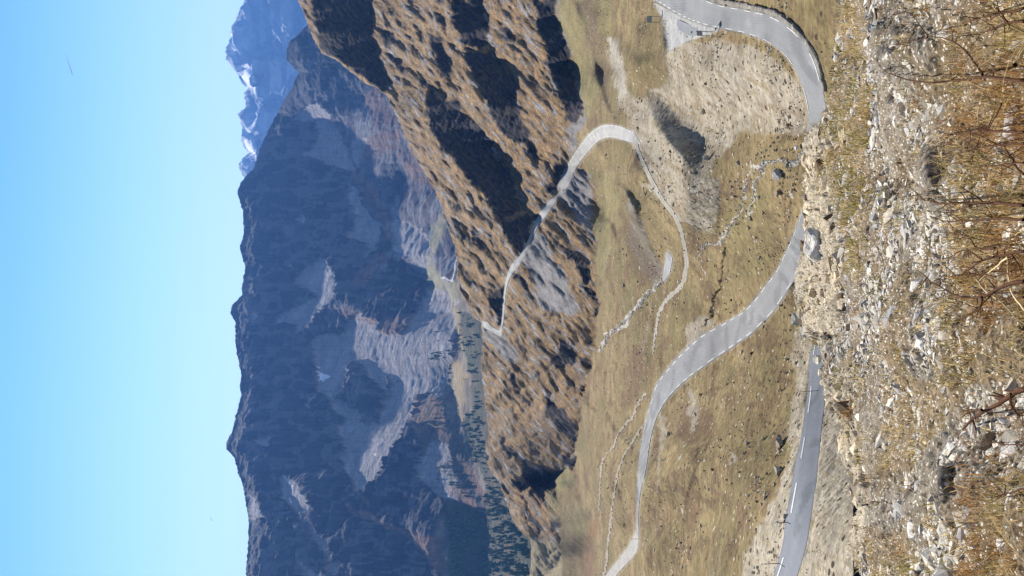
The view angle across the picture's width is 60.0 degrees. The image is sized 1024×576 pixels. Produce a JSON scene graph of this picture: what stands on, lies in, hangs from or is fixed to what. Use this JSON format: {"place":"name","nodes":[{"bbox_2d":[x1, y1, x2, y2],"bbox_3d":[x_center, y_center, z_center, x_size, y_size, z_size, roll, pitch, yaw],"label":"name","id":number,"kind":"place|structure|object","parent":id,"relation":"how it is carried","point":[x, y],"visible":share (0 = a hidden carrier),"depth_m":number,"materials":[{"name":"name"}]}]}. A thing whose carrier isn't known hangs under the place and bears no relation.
{"place":"outdoors","nodes":[
{"label":"outdoors","id":0,"kind":"place"},
{"bbox_2d":[225,0,306,176],"bbox_3d":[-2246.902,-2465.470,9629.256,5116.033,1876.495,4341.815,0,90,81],"label":"snowy mountains","id":1,"kind":"structure","parent":0,"point":[263,33],"depth_m":9136.83,"materials":[{"name":"blue stone"}]},
{"bbox_2d":[226,23,531,575],"bbox_3d":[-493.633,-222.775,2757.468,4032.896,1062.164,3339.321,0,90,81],"label":"mountain range","id":2,"kind":"structure","parent":0,"point":[347,303],"depth_m":2755.28,"materials":[{"name":"blue stone"}]},
{"bbox_2d":[429,315,529,575],"bbox_3d":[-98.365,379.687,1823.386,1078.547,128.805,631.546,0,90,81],"label":"conifer forest","id":3,"kind":"object","parent":2,"relation":"on","point":[476,521],"visible":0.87,"depth_m":1934.15,"materials":[{"name":"green plant"}]},
{"bbox_2d":[482,124,641,335],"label":"mountain road","id":4,"kind":"structure","parent":0,"point":[592,138],"depth_m":375.69,"materials":[{"name":"grey asphalt"}]},
{"bbox_2d":[298,0,853,575],"bbox_3d":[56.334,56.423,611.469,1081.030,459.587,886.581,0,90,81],"label":"terrain","id":5,"kind":"structure","parent":0,"point":[502,108],"depth_m":249.78,"materials":[{"name":"brown plant"}]},
{"bbox_2d":[647,16,658,22],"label":"road sign","id":6,"kind":"object","parent":5,"relation":"on","point":[649,19],"visible":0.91,"depth_m":153.09,"materials":[{"name":"grey metal"}]},
{"bbox_2d":[598,149,803,352],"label":"stream stones","id":7,"kind":"object","parent":5,"relation":"on","point":[703,246],"visible":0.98,"depth_m":122.19,"materials":[{"name":"grey stone"}]},
{"bbox_2d":[696,30,715,36],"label":"road sign","id":8,"kind":"object","parent":5,"relation":"on","point":[699,33],"visible":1,"depth_m":104.79,"materials":[{"name":"grey metal"}]},
{"bbox_2d":[595,0,856,575],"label":"scattered stones","id":9,"kind":"object","parent":5,"relation":"on","point":[706,157],"visible":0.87,"depth_m":111.97,"materials":[{"name":"grey stone"}]},
{"bbox_2d":[711,0,826,91],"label":"stone wall","id":10,"kind":"structure","parent":5,"relation":"on","point":[790,24],"depth_m":78.09,"materials":[{"name":"beige stone"}]},
{"bbox_2d":[772,169,781,180],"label":"boulder","id":11,"kind":"object","parent":5,"relation":"on","point":[776,173],"visible":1,"depth_m":89.12,"materials":[{"name":"grey stone"}]},
{"bbox_2d":[774,466,780,476],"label":"boulder","id":12,"kind":"object","parent":5,"relation":"on","point":[777,469],"visible":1,"depth_m":90.68,"materials":[{"name":"grey stone"}]},
{"bbox_2d":[776,434,782,448],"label":"boulder","id":13,"kind":"object","parent":5,"relation":"on","point":[779,441],"visible":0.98,"depth_m":96.47,"materials":[{"name":"grey stone"}]},
{"bbox_2d":[606,526,638,575],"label":"mountain road","id":14,"kind":"structure","parent":0,"point":[627,555],"depth_m":238.27,"materials":[{"name":"grey asphalt"}]},
{"bbox_2d":[602,426,642,575],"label":"dirt track","id":15,"kind":"structure","parent":0,"point":[611,513],"depth_m":256.11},
{"bbox_2d":[598,393,646,513],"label":"dirt track","id":16,"kind":"structure","parent":0,"point":[632,416],"depth_m":248.80,"materials":[{"name":"beige soil"}]},
{"bbox_2d":[633,139,688,353],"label":"dirt track","id":17,"kind":"structure","parent":0,"point":[680,229],"depth_m":159.62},
{"bbox_2d":[662,252,671,280],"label":"mountain road","id":18,"kind":"structure","parent":0,"point":[668,263],"depth_m":177.09,"materials":[{"name":"grey asphalt"}]},
{"bbox_2d":[677,20,697,36],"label":"asphalt patch","id":19,"kind":"object","parent":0,"point":[685,28],"visible":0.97,"depth_m":125.64,"materials":[{"name":"grey asphalt"}]},
{"bbox_2d":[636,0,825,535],"bbox_3d":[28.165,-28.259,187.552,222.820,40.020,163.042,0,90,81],"label":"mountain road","id":20,"kind":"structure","parent":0,"point":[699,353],"depth_m":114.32,"materials":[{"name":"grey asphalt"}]},
{"bbox_2d":[773,344,824,575],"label":"mountain road","id":21,"kind":"structure","parent":0,"point":[799,511],"depth_m":80.87,"materials":[{"name":"grey asphalt"}]},
{"bbox_2d":[793,0,1023,575],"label":"ground","id":22,"kind":"structure","parent":0,"point":[828,320],"depth_m":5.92,"materials":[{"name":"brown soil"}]},
{"bbox_2d":[790,313,800,325],"bbox_3d":[5.932,0.659,18.473,0.213,0.207,0.283,0,90,81],"label":"rock","id":23,"kind":"object","parent":22,"relation":"on","point":[795,320],"visible":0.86,"depth_m":18.44,"materials":[{"name":"grey stone"}]},
{"bbox_2d":[800,326,806,337],"bbox_3d":[5.596,0.822,16.939,0.252,0.147,0.241,-69,23,67],"label":"rock","id":24,"kind":"object","parent":22,"relation":"on","point":[801,332],"visible":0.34,"depth_m":16.94,"materials":[{"name":"grey stone"}]},
{"bbox_2d":[803,228,820,261],"bbox_3d":[4.019,-0.534,11.691,0.377,0.338,0.439,81,167,47],"label":"boulder","id":25,"kind":"object","parent":22,"relation":"on","point":[811,247],"visible":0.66,"depth_m":11.59,"materials":[{"name":"grey stone"}]},
{"bbox_2d":[813,355,821,364],"bbox_3d":[4.314,1.018,12.479,0.152,0.088,0.116,78,165,55],"label":"boulder","id":26,"kind":"object","parent":22,"relation":"on","point":[817,359],"visible":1,"depth_m":12.47,"materials":[{"name":"beige stone"}]},
{"bbox_2d":[899,213,905,222],"bbox_3d":[2.984,-0.526,6.779,0.078,0.033,0.104,0,90,81],"label":"rock","id":27,"kind":"object","parent":22,"relation":"on","point":[901,216],"visible":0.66,"depth_m":6.77,"materials":[{"name":"grey stone"}]},
{"bbox_2d":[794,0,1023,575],"bbox_3d":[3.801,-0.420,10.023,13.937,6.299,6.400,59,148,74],"label":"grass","id":28,"kind":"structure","parent":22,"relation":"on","point":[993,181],"depth_m":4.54,"materials":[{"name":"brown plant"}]},
{"bbox_2d":[863,12,1023,85],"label":"bare shrub","id":29,"kind":"object","parent":22,"relation":"on","point":[986,76],"visible":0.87,"depth_m":4.15,"materials":[{"name":"brown plant"}]},
{"bbox_2d":[938,526,949,545],"bbox_3d":[2.363,1.335,4.822,0.085,0.050,0.144,0,90,81],"label":"rock","id":30,"kind":"object","parent":22,"relation":"on","point":[940,529],"visible":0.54,"depth_m":4.82,"materials":[{"name":"white stone"}]},
{"bbox_2d":[889,0,1023,575],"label":"dry stalks","id":31,"kind":"object","parent":22,"relation":"on","point":[1010,359],"visible":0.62,"depth_m":3.83,"materials":[{"name":"brown plant"}]},
{"bbox_2d":[901,184,1023,227],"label":"bare shrub","id":32,"kind":"object","parent":22,"relation":"on","point":[968,203],"visible":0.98,"depth_m":3.89,"materials":[{"name":"brown plant"}]},
{"bbox_2d":[917,270,1023,326],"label":"bare shrub","id":33,"kind":"object","parent":22,"relation":"on","point":[991,293],"visible":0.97,"depth_m":3.81,"materials":[{"name":"brown plant"}]},
{"bbox_2d":[935,220,1023,285],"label":"bare shrub","id":34,"kind":"object","parent":22,"relation":"on","point":[991,257],"visible":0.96,"depth_m":4.14,"materials":[{"name":"brown plant"}]},
{"bbox_2d":[938,103,1023,179],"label":"bare shrub","id":35,"kind":"object","parent":22,"relation":"on","point":[1014,162],"visible":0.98,"depth_m":3.58,"materials":[{"name":"brown plant"}]},
{"bbox_2d":[952,429,1023,504],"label":"bare twig","id":36,"kind":"object","parent":22,"relation":"on","point":[1004,494],"visible":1,"depth_m":3.36,"materials":[{"name":"brown plant"}]},
{"bbox_2d":[955,0,1023,47],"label":"bare shrub","id":37,"kind":"object","parent":22,"relation":"on","point":[1002,13],"visible":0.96,"depth_m":3.18,"materials":[{"name":"brown plant"}]},
{"bbox_2d":[957,386,1023,433],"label":"bare twig","id":38,"kind":"object","parent":22,"relation":"on","point":[1010,395],"visible":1,"depth_m":3.65,"materials":[{"name":"brown plant"}]},
{"bbox_2d":[976,237,1023,327],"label":"straw stem","id":39,"kind":"object","parent":22,"relation":"on","point":[1013,295],"visible":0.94,"depth_m":3.63,"materials":[{"name":"brown plant"}]},
{"bbox_2d":[1012,48,1023,67],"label":"straw stem","id":40,"kind":"object","parent":22,"relation":"on","point":[1017,61],"visible":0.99,"depth_m":3.04,"materials":[{"name":"beige plant"}]}
]}

